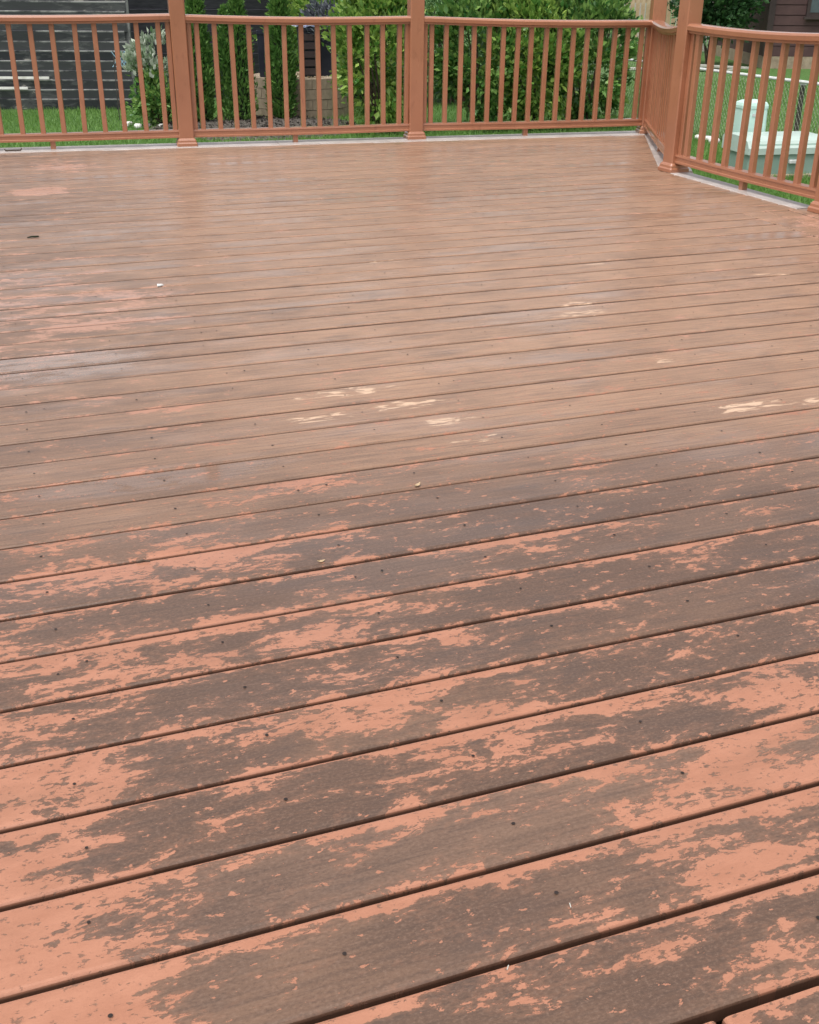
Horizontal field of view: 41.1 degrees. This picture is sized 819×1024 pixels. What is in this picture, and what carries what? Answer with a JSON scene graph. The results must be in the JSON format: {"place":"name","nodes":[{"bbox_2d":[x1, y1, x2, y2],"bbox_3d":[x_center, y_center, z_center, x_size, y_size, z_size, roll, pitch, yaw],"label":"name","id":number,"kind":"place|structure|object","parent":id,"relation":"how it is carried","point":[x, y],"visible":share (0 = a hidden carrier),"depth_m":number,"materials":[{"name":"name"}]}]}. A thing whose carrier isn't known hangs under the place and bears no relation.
{"place":"outdoors","nodes":[
{"label":"outdoors","id":0,"kind":"place"},
{"bbox_2d":[0,0,818,202],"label":"lawn","id":1,"kind":"structure","parent":0,"point":[804,74],"depth_m":15.09,"materials":[{"name":"green plant"}]},
{"bbox_2d":[0,0,136,109],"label":"slat fence","id":2,"kind":"object","parent":1,"relation":"on","point":[66,58],"visible":0.58,"depth_m":14.72,"materials":[{"name":"black paint"}]},
{"bbox_2d":[111,51,125,119],"bbox_3d":[-3.600,-5.420,13.893,0.292,0.820,0.017,-9,27,-18],"label":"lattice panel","id":3,"kind":"object","parent":1,"relation":"on","point":[115,78],"visible":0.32,"depth_m":13.78,"materials":[{"name":"black wood"}]},
{"bbox_2d":[134,123,141,128],"bbox_3d":[-3.282,-4.663,13.214,0.100,0.060,0.104,-6,27,-13],"label":"pale rock","id":4,"kind":"object","parent":1,"relation":"on","point":[136,125],"visible":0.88,"depth_m":13.19,"materials":[{"name":"white stone"}]},
{"bbox_2d":[115,25,168,124],"bbox_3d":[-3.175,-5.308,13.293,0.690,1.166,0.744,9,27,18],"label":"white leaved plant","id":5,"kind":"object","parent":1,"relation":"on","point":[128,56],"visible":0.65,"depth_m":13.07,"materials":[{"name":"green plant"}]},
{"bbox_2d":[150,115,355,140],"bbox_3d":[-1.841,-4.685,13.252,2.680,0.132,2.014,-9,27,-18],"label":"mulch bed","id":6,"kind":"object","parent":1,"relation":"on","point":[277,121],"visible":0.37,"depth_m":13.26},
{"bbox_2d":[125,63,171,127],"bbox_3d":[-3.046,-5.030,13.259,0.910,0.823,0.674,-9,27,-18],"label":"plant","id":7,"kind":"object","parent":6,"relation":"on","point":[153,94],"visible":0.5,"depth_m":13.15,"materials":[{"name":"green plant"}]},
{"bbox_2d":[184,0,219,121],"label":"arborvitae","id":8,"kind":"object","parent":6,"relation":"on","point":[198,7],"visible":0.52,"depth_m":13.13,"materials":[{"name":"green plant"}]},
{"bbox_2d":[214,0,258,120],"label":"arborvitae","id":9,"kind":"object","parent":6,"relation":"on","point":[235,8],"visible":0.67,"depth_m":13.29,"materials":[{"name":"green plant"}]},
{"bbox_2d":[262,0,299,118],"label":"arborvitae","id":10,"kind":"object","parent":6,"relation":"on","point":[278,7],"visible":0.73,"depth_m":13.53,"materials":[{"name":"green plant"}]},
{"bbox_2d":[128,0,403,96],"bbox_3d":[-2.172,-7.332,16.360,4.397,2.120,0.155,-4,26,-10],"label":"tree","id":11,"kind":"object","parent":1,"relation":"on","point":[254,7],"visible":0.04,"depth_m":16.11,"materials":[{"name":"green plant"}]},
{"bbox_2d":[254,72,348,117],"bbox_3d":[-1.471,-5.592,14.616,1.325,0.533,1.327,-9,27,-18],"label":"round stone bed","id":12,"kind":"object","parent":1,"relation":"on","point":[311,98],"visible":0.23,"depth_m":14.14,"materials":[{"name":"tan stone blocks"}]},
{"bbox_2d":[256,30,265,76],"bbox_3d":[-1.856,-5.938,14.172,0.233,0.560,0.233,-3,26,-8],"label":"planter box","id":13,"kind":"object","parent":12,"relation":"on","point":[260,44],"visible":0.37,"depth_m":14.06,"materials":[{"name":"plastic"}]},
{"bbox_2d":[296,27,315,77],"bbox_3d":[-1.322,-5.975,14.213,0.265,0.600,0.270,-3,26,-8],"label":"planter box","id":14,"kind":"object","parent":12,"relation":"on","point":[309,55],"visible":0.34,"depth_m":14.10,"materials":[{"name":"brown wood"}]},
{"bbox_2d":[320,35,338,76],"bbox_3d":[-1.061,-6.007,14.376,0.286,0.520,0.286,-3,26,-8],"label":"planter box","id":15,"kind":"object","parent":12,"relation":"on","point":[325,55],"visible":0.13,"depth_m":14.27,"materials":[{"name":"plastic"}]},
{"bbox_2d":[299,0,338,45],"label":"purple plant","id":16,"kind":"object","parent":15,"relation":"in","point":[317,9],"visible":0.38,"depth_m":14.01,"materials":[{"name":"grey plant"}]},
{"bbox_2d":[252,0,403,98],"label":"soft tree","id":17,"kind":"object","parent":1,"relation":"on","point":[297,5],"visible":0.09,"depth_m":15.32,"materials":[{"name":"green plant"}]},
{"bbox_2d":[320,0,434,136],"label":"leafy shrub","id":18,"kind":"object","parent":1,"relation":"on","point":[347,8],"visible":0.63,"depth_m":12.43,"materials":[{"name":"green plant"}]},
{"bbox_2d":[0,131,818,1023],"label":"deck","id":19,"kind":"structure","parent":1,"relation":"on","point":[522,667],"depth_m":2.11,"materials":[{"name":"wood"}]},
{"bbox_2d":[0,13,178,148],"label":"railing section","id":20,"kind":"object","parent":19,"relation":"on","point":[74,21],"visible":1,"depth_m":7.26,"materials":[{"name":"wood"}]},
{"bbox_2d":[167,0,197,146],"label":"railing post","id":21,"kind":"object","parent":19,"relation":"on","point":[176,12],"visible":0.96,"depth_m":7.36,"materials":[{"name":"wood"}]},
{"bbox_2d":[185,14,410,141],"bbox_3d":[-0.751,-3.024,7.644,1.561,0.832,0.094,-7,27,-15],"label":"railing section","id":22,"kind":"object","parent":19,"relation":"on","point":[283,22],"visible":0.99,"depth_m":7.61,"materials":[{"name":"wood"}]},
{"bbox_2d":[403,0,425,139],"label":"railing post","id":23,"kind":"object","parent":19,"relation":"on","point":[416,11],"visible":0.96,"depth_m":7.79,"materials":[{"name":"wood"}]},
{"bbox_2d":[423,16,651,135],"bbox_3d":[0.940,-3.213,8.076,1.755,0.821,0.094,-6,27,-13],"label":"railing section","id":24,"kind":"object","parent":19,"relation":"on","point":[527,123],"visible":1,"depth_m":8.05,"materials":[{"name":"wood"}]},
{"bbox_2d":[635,0,667,133],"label":"railing post","id":25,"kind":"object","parent":19,"relation":"on","point":[658,9],"visible":0.41,"depth_m":8.14,"materials":[{"name":"wood"}]},
{"bbox_2d":[644,20,676,154],"bbox_3d":[1.736,-2.898,7.436,0.094,0.830,1.815,3,26,5],"label":"railing section","id":26,"kind":"object","parent":19,"relation":"on","point":[655,120],"visible":0.73,"depth_m":7.55,"materials":[{"name":"wood"}]},
{"bbox_2d":[658,0,703,172],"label":"railing post","id":27,"kind":"object","parent":19,"relation":"on","point":[690,11],"visible":0.79,"depth_m":6.50,"materials":[{"name":"wood"}]},
{"bbox_2d":[674,23,818,198],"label":"railing section","id":28,"kind":"object","parent":19,"relation":"on","point":[750,175],"visible":0.99,"depth_m":6.00,"materials":[{"name":"wood"}]},
{"bbox_2d":[807,176,818,213],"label":"railing post","id":29,"kind":"object","parent":19,"relation":"on","point":[813,206],"visible":1,"depth_m":5.56,"materials":[{"name":"wood"}]},
{"bbox_2d":[382,0,492,103],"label":"soft tree","id":30,"kind":"object","parent":1,"relation":"on","point":[440,44],"visible":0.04,"depth_m":15.79,"materials":[{"name":"green plant"}]},
{"bbox_2d":[425,0,537,130],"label":"leafy shrub","id":31,"kind":"object","parent":1,"relation":"on","point":[469,8],"visible":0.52,"depth_m":12.75,"materials":[{"name":"green plant"}]},
{"bbox_2d":[463,0,593,131],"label":"leafy shrub","id":32,"kind":"object","parent":1,"relation":"on","point":[541,9],"visible":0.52,"depth_m":12.79,"materials":[{"name":"green plant"}]},
{"bbox_2d":[483,15,640,96],"bbox_3d":[2.131,-7.278,15.757,2.560,2.843,2.693,-9,27,-18],"label":"soft tree","id":33,"kind":"object","parent":1,"relation":"on","point":[610,37],"visible":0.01,"depth_m":15.93,"materials":[{"name":"green plant"}]},
{"bbox_2d":[538,0,644,128],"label":"leafy shrub","id":34,"kind":"object","parent":1,"relation":"on","point":[601,10],"visible":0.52,"depth_m":13.07,"materials":[{"name":"green plant"}]},
{"bbox_2d":[617,0,677,56],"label":"picket fence","id":35,"kind":"object","parent":1,"relation":"on","point":[642,2],"visible":0.02,"depth_m":25.85,"materials":[{"name":"beige wood"}]},
{"bbox_2d":[629,67,732,70],"bbox_3d":[5.587,-9.138,22.546,2.400,0.040,0.140,0,26,0],"label":"plank","id":36,"kind":"object","parent":1,"relation":"on","point":[729,69],"depth_m":22.49,"materials":[{"name":"white wood"}]},
{"bbox_2d":[700,64,748,68],"bbox_3d":[6.302,-9.160,22.468,1.600,0.040,0.140,-2,26,-12],"label":"plank","id":37,"kind":"object","parent":36,"relation":"on","point":[704,65],"visible":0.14,"depth_m":22.42,"materials":[{"name":"white wood"}]},
{"bbox_2d":[565,59,818,138],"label":"chain link fence","id":38,"kind":"object","parent":1,"relation":"on","point":[802,86],"visible":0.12,"depth_m":11.89,"materials":[{"name":"metal"}]},
{"bbox_2d":[667,0,768,64],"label":"round bush","id":39,"kind":"object","parent":1,"relation":"on","point":[734,13],"visible":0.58,"depth_m":22.88,"materials":[{"name":"green plant"}]},
{"bbox_2d":[733,99,768,131],"bbox_3d":[3.320,-3.711,10.733,0.280,0.634,0.222,-5,26,-11],"label":"utility pedestal","id":40,"kind":"object","parent":1,"relation":"on","point":[738,115],"visible":0.38,"depth_m":10.59,"materials":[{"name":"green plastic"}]},
{"bbox_2d":[722,131,817,177],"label":"utility cabinet","id":41,"kind":"object","parent":1,"relation":"on","point":[794,146],"visible":0.51,"depth_m":10.21,"materials":[{"name":"metal"}]},
{"bbox_2d":[715,0,818,68],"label":"brown house","id":42,"kind":"structure","parent":0,"point":[790,15],"depth_m":23.11,"materials":[{"name":"brown wood"}]},
{"bbox_2d":[803,0,818,18],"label":"window","id":43,"kind":"structure","parent":42,"relation":"in","point":[812,11],"depth_m":22.89,"materials":[{"name":"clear glass"}]}
]}

